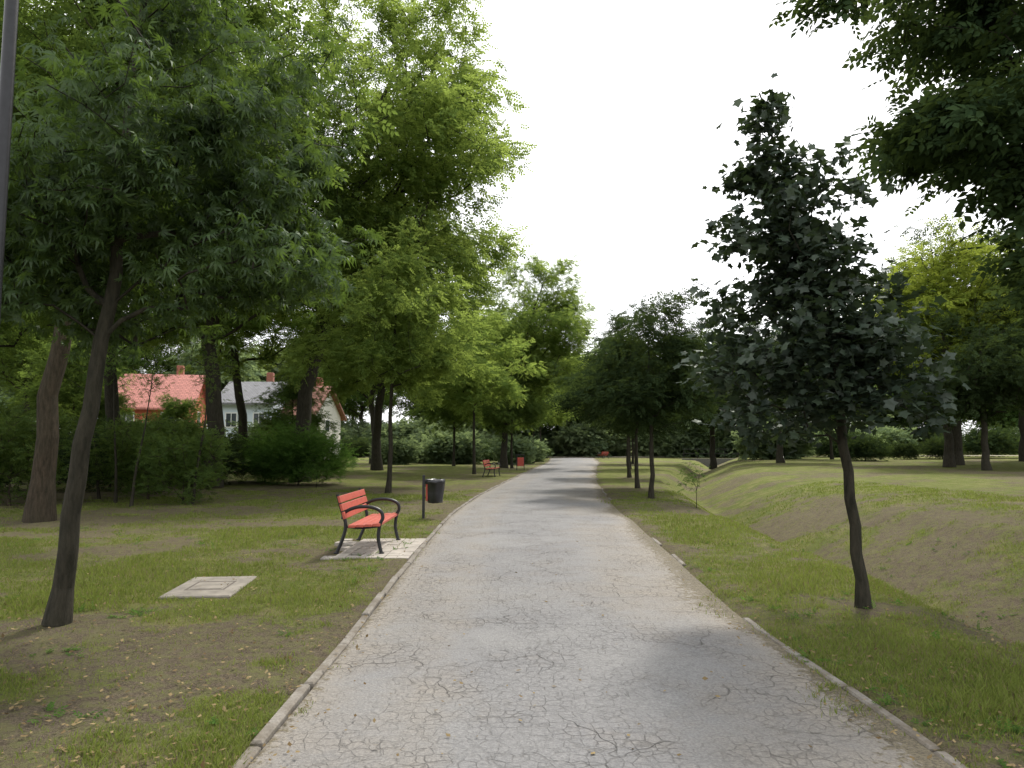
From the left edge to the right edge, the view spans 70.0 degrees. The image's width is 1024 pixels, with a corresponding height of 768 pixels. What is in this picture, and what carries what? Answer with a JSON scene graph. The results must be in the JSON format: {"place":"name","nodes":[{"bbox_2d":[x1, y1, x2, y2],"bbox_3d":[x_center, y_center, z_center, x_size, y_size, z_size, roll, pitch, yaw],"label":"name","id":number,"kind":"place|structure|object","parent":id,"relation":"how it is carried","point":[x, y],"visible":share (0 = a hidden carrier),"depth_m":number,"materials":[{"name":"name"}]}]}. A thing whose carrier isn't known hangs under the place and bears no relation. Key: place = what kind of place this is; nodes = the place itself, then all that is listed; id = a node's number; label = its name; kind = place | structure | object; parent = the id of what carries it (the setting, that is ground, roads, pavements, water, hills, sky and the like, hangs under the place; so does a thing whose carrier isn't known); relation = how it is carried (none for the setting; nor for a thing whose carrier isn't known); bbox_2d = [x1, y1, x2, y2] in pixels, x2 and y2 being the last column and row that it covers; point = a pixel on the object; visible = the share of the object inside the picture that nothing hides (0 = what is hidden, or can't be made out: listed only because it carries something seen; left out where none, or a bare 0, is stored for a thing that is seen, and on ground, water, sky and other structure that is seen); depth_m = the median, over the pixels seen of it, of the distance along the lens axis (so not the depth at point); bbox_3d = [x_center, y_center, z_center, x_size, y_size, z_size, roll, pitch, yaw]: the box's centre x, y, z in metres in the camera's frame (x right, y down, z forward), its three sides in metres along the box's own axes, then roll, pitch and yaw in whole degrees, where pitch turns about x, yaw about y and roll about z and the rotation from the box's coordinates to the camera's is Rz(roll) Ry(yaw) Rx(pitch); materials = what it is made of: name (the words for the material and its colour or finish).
{"place":"outdoors","nodes":[
{"label":"outdoors","id":0,"kind":"place"},
{"bbox_2d":[0,448,1023,767],"bbox_3d":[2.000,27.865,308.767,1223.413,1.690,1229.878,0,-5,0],"label":"ground","id":1,"kind":"structure","parent":0,"point":[730,486],"depth_m":10.52,"materials":[{"name":"green plant"}]},
{"bbox_2d":[0,0,18,319],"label":"street lamp","id":2,"kind":"object","parent":1,"relation":"on","point":[9,45],"visible":1,"depth_m":4.60,"materials":[{"name":"black metal"}]},
{"bbox_2d":[0,394,35,485],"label":"shrub","id":3,"kind":"object","parent":1,"relation":"on","point":[18,408],"visible":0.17,"depth_m":20.88,"materials":[{"name":"green plant"}]},
{"bbox_2d":[0,407,35,492],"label":"dark shrub","id":4,"kind":"object","parent":1,"relation":"on","point":[7,482],"visible":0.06,"depth_m":24.36,"materials":[{"name":"green plant"}]},
{"bbox_2d":[0,310,81,361],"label":"linden tree","id":5,"kind":"object","parent":1,"relation":"on","point":[20,333],"visible":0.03,"depth_m":39.40,"materials":[{"name":"green plant"}]},
{"bbox_2d":[0,404,105,505],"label":"shrub","id":6,"kind":"object","parent":1,"relation":"on","point":[9,440],"visible":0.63,"depth_m":18.54,"materials":[{"name":"green plant"}]},
{"bbox_2d":[25,417,116,483],"bbox_3d":[-17.465,2.718,29.792,4.534,2.899,5.044,2,-5,-24],"label":"dark shrub","id":7,"kind":"object","parent":1,"relation":"on","point":[71,438],"depth_m":29.34,"materials":[{"name":"green plant"}]},
{"bbox_2d":[2,340,143,430],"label":"linden tree","id":8,"kind":"object","parent":1,"relation":"on","point":[33,389],"visible":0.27,"depth_m":48.88,"materials":[{"name":"green plant"}]},
{"bbox_2d":[39,346,125,498],"bbox_3d":[-12.555,0.948,21.449,2.440,4.904,1.727,0,-5,3],"label":"sapling","id":9,"kind":"object","parent":1,"relation":"on","point":[97,480],"visible":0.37,"depth_m":21.57,"materials":[{"name":"green plant"}]},
{"bbox_2d":[0,0,169,257],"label":"elm tree","id":10,"kind":"object","parent":1,"relation":"on","point":[30,10],"depth_m":19.90,"materials":[{"name":"green plant"}]},
{"bbox_2d":[24,415,170,492],"bbox_3d":[-14.198,2.481,25.729,4.346,2.778,4.834,-3,-6,33],"label":"dark shrub","id":11,"kind":"object","parent":1,"relation":"on","point":[65,462],"visible":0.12,"depth_m":24.90,"materials":[{"name":"green plant"}]},
{"bbox_2d":[58,389,139,434],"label":"linden tree","id":12,"kind":"object","parent":1,"relation":"on","point":[122,399],"visible":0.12,"depth_m":39.79,"materials":[{"name":"green plant"}]},
{"bbox_2d":[82,344,149,502],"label":"sapling","id":13,"kind":"object","parent":1,"relation":"on","point":[115,499],"visible":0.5,"depth_m":20.53,"materials":[{"name":"green plant"}]},
{"bbox_2d":[14,259,219,478],"bbox_3d":[-18.266,-5.724,33.407,14.391,20.166,14.936,-3,-6,32],"label":"linden tree","id":14,"kind":"object","parent":1,"relation":"on","point":[108,392],"visible":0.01,"depth_m":32.88,"materials":[{"name":"green plant"}]},
{"bbox_2d":[64,409,229,499],"bbox_3d":[-10.658,2.081,21.324,4.298,2.706,3.556,-1,-5,8],"label":"shrub","id":15,"kind":"object","parent":1,"relation":"on","point":[129,439],"visible":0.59,"depth_m":21.07,"materials":[{"name":"green plant"}]},
{"bbox_2d":[121,345,189,506],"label":"sapling","id":16,"kind":"object","parent":1,"relation":"on","point":[149,400],"visible":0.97,"depth_m":19.16,"materials":[{"name":"green plant"}]},
{"bbox_2d":[101,413,217,494],"bbox_3d":[-11.507,2.304,23.870,3.556,2.706,4.298,1,-5,-16],"label":"shrub","id":17,"kind":"object","parent":1,"relation":"on","point":[137,418],"visible":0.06,"depth_m":23.43,"materials":[{"name":"green plant"}]},
{"bbox_2d":[132,388,206,427],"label":"walls","id":18,"kind":"structure","parent":1,"relation":"on","point":[140,411],"depth_m":65.22,"materials":[{"name":"paint"}]},
{"bbox_2d":[120,412,200,424],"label":"windows","id":19,"kind":"structure","parent":18,"relation":"attached to","point":[162,418],"depth_m":64.77,"materials":[{"name":"white glass"}]},
{"bbox_2d":[118,374,205,409],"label":"roof","id":20,"kind":"structure","parent":18,"relation":"on","point":[182,387],"depth_m":67.27,"materials":[{"name":"tile"}]},
{"bbox_2d":[176,365,184,374],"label":"chimney","id":21,"kind":"object","parent":20,"relation":"on","point":[178,370],"visible":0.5,"depth_m":70.12,"materials":[{"name":"red brick"}]},
{"bbox_2d":[138,392,206,430],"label":"linden tree","id":22,"kind":"object","parent":1,"relation":"on","point":[169,407],"visible":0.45,"depth_m":46.62,"materials":[{"name":"green plant"}]},
{"bbox_2d":[121,425,250,505],"bbox_3d":[-9.037,2.241,20.151,2.909,2.214,3.517,-3,-6,33],"label":"shrub","id":23,"kind":"object","parent":1,"relation":"on","point":[204,476],"visible":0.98,"depth_m":19.86,"materials":[{"name":"green plant"}]},
{"bbox_2d":[0,0,383,626],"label":"ash tree","id":24,"kind":"object","parent":1,"relation":"on","point":[232,205],"visible":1,"depth_m":6.54,"materials":[{"name":"green plant"}]},
{"bbox_2d":[0,0,399,522],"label":"elm tree","id":25,"kind":"object","parent":1,"relation":"on","point":[40,504],"visible":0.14,"depth_m":15.35,"materials":[{"name":"green plant"}]},
{"bbox_2d":[158,576,256,599],"bbox_3d":[-3.350,2.301,8.135,0.720,0.125,1.160,1,-5,-6],"label":"concrete manhole cover","id":26,"kind":"object","parent":1,"relation":"on","point":[210,587],"visible":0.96,"depth_m":8.00,"materials":[{"name":"grey concrete"}]},
{"bbox_2d":[163,416,255,484],"bbox_3d":[-12.622,2.731,29.478,4.534,2.899,5.044,1,-5,-16],"label":"dark shrub","id":27,"kind":"object","parent":1,"relation":"on","point":[230,464],"visible":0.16,"depth_m":29.29,"materials":[{"name":"green plant"}]},
{"bbox_2d":[175,342,248,504],"bbox_3d":[-8.410,1.001,20.466,2.338,4.700,1.655,0,-5,-5],"label":"sapling","id":28,"kind":"object","parent":1,"relation":"on","point":[208,385],"visible":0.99,"depth_m":20.45,"materials":[{"name":"green plant"}]},
{"bbox_2d":[69,1,394,487],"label":"linden tree","id":29,"kind":"object","parent":1,"relation":"on","point":[214,413],"visible":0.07,"depth_m":27.79,"materials":[{"name":"green plant"}]},
{"bbox_2d":[128,234,346,465],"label":"locust tree","id":30,"kind":"object","parent":1,"relation":"on","point":[291,323],"visible":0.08,"depth_m":43.94,"materials":[{"name":"green plant"}]},
{"bbox_2d":[222,403,282,437],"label":"walls","id":31,"kind":"structure","parent":1,"relation":"on","point":[250,410],"depth_m":65.02,"materials":[{"name":"white paint"}]},
{"bbox_2d":[225,412,264,427],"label":"windows","id":32,"kind":"structure","parent":31,"relation":"attached to","point":[233,416],"depth_m":64.86,"materials":[{"name":"white glass"}]},
{"bbox_2d":[221,381,284,404],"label":"roof","id":33,"kind":"structure","parent":31,"relation":"on","point":[252,389],"depth_m":66.84,"materials":[{"name":"grey tile"}]},
{"bbox_2d":[266,373,274,381],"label":"chimney","id":34,"kind":"object","parent":33,"relation":"on","point":[269,377],"visible":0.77,"depth_m":69.87,"materials":[{"name":"red brick"}]},
{"bbox_2d":[229,424,301,483],"bbox_3d":[-10.378,2.956,30.949,3.725,2.620,4.947,2,-5,-24],"label":"green bush","id":35,"kind":"object","parent":1,"relation":"on","point":[265,441],"visible":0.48,"depth_m":30.28,"materials":[{"name":"green plant"}]},
{"bbox_2d":[243,375,339,437],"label":"linden tree","id":36,"kind":"object","parent":1,"relation":"on","point":[286,396],"visible":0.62,"depth_m":43.43,"materials":[{"name":"green plant"}]},
{"bbox_2d":[241,417,361,485],"bbox_3d":[-8.622,2.796,29.808,5.441,2.882,4.098,0,-5,0],"label":"green bush","id":37,"kind":"object","parent":1,"relation":"on","point":[302,451],"visible":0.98,"depth_m":29.36,"materials":[{"name":"green plant"}]},
{"bbox_2d":[299,458,323,487],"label":"sapling","id":38,"kind":"object","parent":1,"relation":"on","point":[316,476],"visible":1,"depth_m":27.29,"materials":[{"name":"green plant"}]},
{"bbox_2d":[316,394,340,458],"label":"walls","id":39,"kind":"structure","parent":1,"relation":"on","point":[333,412],"depth_m":74.35,"materials":[{"name":"white paint"}]},
{"bbox_2d":[284,386,346,420],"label":"roof","id":40,"kind":"structure","parent":39,"relation":"on","point":[341,412],"depth_m":72.80,"materials":[{"name":"brown tile"}]},
{"bbox_2d":[325,419,329,430],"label":"windows","id":41,"kind":"structure","parent":39,"relation":"attached to","point":[327,425],"depth_m":72.68,"materials":[{"name":"white glass"}]},
{"bbox_2d":[283,307,444,463],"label":"linden tree","id":42,"kind":"object","parent":1,"relation":"on","point":[372,405],"visible":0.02,"depth_m":63.75,"materials":[{"name":"green plant"}]},
{"bbox_2d":[320,538,425,559],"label":"bench paving","id":43,"kind":"structure","parent":1,"relation":"on","point":[349,547],"depth_m":11.21,"materials":[{"name":"grey concrete"}]},
{"bbox_2d":[333,488,400,554],"bbox_3d":[-2.230,2.113,11.462,0.736,0.877,1.800,0,-5,0],"label":"park bench","id":44,"kind":"object","parent":43,"relation":"on","point":[367,521],"visible":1,"depth_m":10.97,"materials":[{"name":"red wood"}]},
{"bbox_2d":[218,0,539,481],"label":"locust tree","id":45,"kind":"object","parent":1,"relation":"on","point":[445,117],"visible":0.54,"depth_m":30.81,"materials":[{"name":"green plant"}]},
{"bbox_2d":[271,217,509,492],"bbox_3d":[-4.124,-0.732,25.488,7.884,9.006,7.578,-5,-7,44],"label":"young locust tree","id":46,"kind":"object","parent":1,"relation":"on","point":[361,363],"visible":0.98,"depth_m":24.54,"materials":[{"name":"green plant"}]},
{"bbox_2d":[232,458,550,767],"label":"kerb","id":47,"kind":"structure","parent":1,"relation":"on","point":[277,720],"depth_m":5.06,"materials":[{"name":"concrete"}]},
{"bbox_2d":[277,187,508,470],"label":"linden tree","id":48,"kind":"object","parent":1,"relation":"on","point":[376,461],"visible":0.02,"depth_m":47.65,"materials":[{"name":"green plant"}]},
{"bbox_2d":[422,475,444,517],"bbox_3d":[-1.679,2.460,15.992,0.473,0.940,0.487,-3,-6,32],"label":"litter bin","id":49,"kind":"object","parent":1,"relation":"on","point":[434,490],"visible":1,"depth_m":15.88,"materials":[{"name":"black metal"}]},
{"bbox_2d":[403,369,494,465],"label":"linden tree","id":50,"kind":"object","parent":1,"relation":"on","point":[448,417],"visible":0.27,"depth_m":56.97,"materials":[{"name":"green plant"}]},
{"bbox_2d":[405,312,547,473],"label":"young locust tree","id":51,"kind":"object","parent":1,"relation":"on","point":[470,392],"visible":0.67,"depth_m":40.53,"materials":[{"name":"green plant"}]},
{"bbox_2d":[482,459,500,476],"bbox_3d":[-1.080,4.391,38.270,0.736,0.877,1.800,-1,-5,8],"label":"park bench","id":52,"kind":"object","parent":1,"relation":"on","point":[486,462],"visible":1,"depth_m":37.60,"materials":[{"name":"red wood"}]},
{"bbox_2d":[0,297,1018,457],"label":"distant trees","id":53,"kind":"object","parent":1,"relation":"on","point":[353,407],"visible":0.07,"depth_m":97.66,"materials":[{"name":"green plant"}]},
{"bbox_2d":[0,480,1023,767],"bbox_3d":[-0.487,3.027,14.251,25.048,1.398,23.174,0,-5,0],"label":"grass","id":54,"kind":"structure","parent":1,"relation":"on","point":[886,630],"depth_m":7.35,"materials":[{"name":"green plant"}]},
{"bbox_2d":[0,490,1023,767],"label":"dry grass","id":55,"kind":"structure","parent":1,"relation":"on","point":[426,532],"depth_m":7.05,"materials":[{"name":"brown plant"}]},
{"bbox_2d":[0,509,1023,767],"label":"weeds","id":56,"kind":"object","parent":1,"relation":"on","point":[898,601],"visible":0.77,"depth_m":5.47,"materials":[{"name":"green plant"}]},
{"bbox_2d":[0,482,1023,767],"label":"fallen leaves","id":57,"kind":"object","parent":1,"relation":"on","point":[376,646],"visible":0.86,"depth_m":4.94,"materials":[{"name":"yellow plant"}]},
{"bbox_2d":[475,359,555,467],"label":"linden tree","id":58,"kind":"object","parent":1,"relation":"on","point":[501,415],"visible":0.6,"depth_m":52.96,"materials":[{"name":"green plant"}]},
{"bbox_2d":[516,455,523,469],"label":"litter bin","id":59,"kind":"object","parent":1,"relation":"on","point":[519,461],"visible":0.99,"depth_m":47.58,"materials":[{"name":"red metal"}]},
{"bbox_2d":[24,411,1019,464],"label":"distant shrubs","id":60,"kind":"object","parent":1,"relation":"on","point":[413,442],"visible":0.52,"depth_m":70.94,"materials":[{"name":"green plant"}]},
{"bbox_2d":[492,362,570,462],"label":"young locust tree","id":61,"kind":"object","parent":1,"relation":"on","point":[559,418],"visible":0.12,"depth_m":67.41,"materials":[{"name":"green plant"}]},
{"bbox_2d":[475,251,598,467],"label":"locust tree","id":62,"kind":"object","parent":1,"relation":"on","point":[557,321],"visible":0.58,"depth_m":53.26,"materials":[{"name":"green plant"}]},
{"bbox_2d":[498,369,580,442],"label":"young locust tree","id":63,"kind":"object","parent":1,"relation":"on","point":[545,421],"visible":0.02,"depth_m":82.58,"materials":[{"name":"green plant"}]},
{"bbox_2d":[542,308,696,487],"bbox_3d":[4.384,0.439,27.360,5.497,6.955,6.553,2,-5,-19],"label":"norway maple tree","id":64,"kind":"object","parent":1,"relation":"on","point":[621,325],"visible":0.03,"depth_m":27.69,"materials":[{"name":"green plant"}]},
{"bbox_2d":[602,418,649,463],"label":"norway maple tree","id":65,"kind":"object","parent":1,"relation":"on","point":[632,461],"depth_m":63.59,"materials":[{"name":"brown plant"}]},
{"bbox_2d":[584,353,680,468],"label":"norway maple tree","id":66,"kind":"object","parent":1,"relation":"on","point":[622,435],"depth_m":49.67,"materials":[{"name":"green plant"}]},
{"bbox_2d":[565,330,704,477],"bbox_3d":[6.082,0.902,36.613,7.177,7.617,6.021,0,-5,2],"label":"norway maple tree","id":67,"kind":"object","parent":1,"relation":"on","point":[629,475],"visible":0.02,"depth_m":36.78,"materials":[{"name":"green plant"}]},
{"bbox_2d":[542,287,749,498],"bbox_3d":[4.054,0.290,23.194,6.240,6.624,5.235,1,-5,-11],"label":"norway maple tree","id":68,"kind":"object","parent":1,"relation":"on","point":[629,391],"visible":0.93,"depth_m":22.39,"materials":[{"name":"green plant"}]},
{"bbox_2d":[665,452,717,507],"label":"sapling","id":69,"kind":"object","parent":1,"relation":"on","point":[691,477],"visible":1,"depth_m":19.42,"materials":[{"name":"green plant"}]},
{"bbox_2d":[682,449,739,466],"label":"culvert bridge","id":70,"kind":"structure","parent":1,"relation":"on","point":[705,461],"depth_m":82.44,"materials":[{"name":"concrete"}]},
{"bbox_2d":[673,330,758,469],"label":"oak tree","id":71,"kind":"object","parent":1,"relation":"on","point":[713,462],"visible":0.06,"depth_m":63.32,"materials":[{"name":"green plant"}]},
{"bbox_2d":[710,314,823,462],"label":"oak tree","id":72,"kind":"object","parent":1,"relation":"on","point":[779,456],"visible":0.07,"depth_m":51.55,"materials":[{"name":"green plant"}]},
{"bbox_2d":[596,459,967,767],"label":"kerb","id":73,"kind":"structure","parent":1,"relation":"on","point":[928,744],"depth_m":4.52,"materials":[{"name":"concrete"}]},
{"bbox_2d":[673,73,970,608],"bbox_3d":[2.937,-0.435,7.403,2.640,5.257,2.666,-2,-5,19],"label":"maple tree","id":74,"kind":"object","parent":1,"relation":"on","point":[795,250],"visible":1,"depth_m":6.98,"materials":[{"name":"green plant"}]},
{"bbox_2d":[807,380,891,458],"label":"linden tree","id":75,"kind":"object","parent":1,"relation":"on","point":[831,449],"depth_m":61.65,"materials":[{"name":"brown plant"}]},
{"bbox_2d":[768,0,1023,323],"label":"oak tree","id":76,"kind":"object","parent":1,"relation":"on","point":[971,127],"visible":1,"depth_m":11.53,"materials":[{"name":"green plant"}]},
{"bbox_2d":[841,214,1022,464],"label":"oak tree","id":77,"kind":"object","parent":1,"relation":"on","point":[958,446],"visible":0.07,"depth_m":42.58,"materials":[{"name":"green plant"}]},
{"bbox_2d":[858,212,1022,466],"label":"yellow green maple tree","id":78,"kind":"object","parent":1,"relation":"on","point":[936,279],"visible":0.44,"depth_m":37.19,"materials":[{"name":"green plant"}]},
{"bbox_2d":[886,297,1023,470],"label":"oak tree","id":79,"kind":"object","parent":1,"relation":"on","point":[989,377],"visible":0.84,"depth_m":32.20,"materials":[{"name":"green plant"}]},
{"bbox_2d":[951,249,1023,461],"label":"oak tree","id":80,"kind":"object","parent":1,"relation":"on","point":[1021,442],"depth_m":49.84,"materials":[{"name":"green plant"}]},
{"bbox_2d":[962,260,1023,359],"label":"oak tree","id":81,"kind":"object","parent":1,"relation":"on","point":[1007,318],"visible":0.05,"depth_m":36.34,"materials":[{"name":"green plant"}]},
{"bbox_2d":[22,0,1023,435],"label":"sky","id":82,"kind":"structure","parent":0,"point":[627,100],"materials":[{"name":"white"}]},
{"bbox_2d":[247,458,952,767],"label":"path","id":83,"kind":"structure","parent":0,"point":[627,658],"depth_m":5.10,"materials":[{"name":"grey asphalt"}]},
{"bbox_2d":[918,455,1017,455],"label":"side path","id":84,"kind":"structure","parent":0,"point":[981,455],"depth_m":59.64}
]}

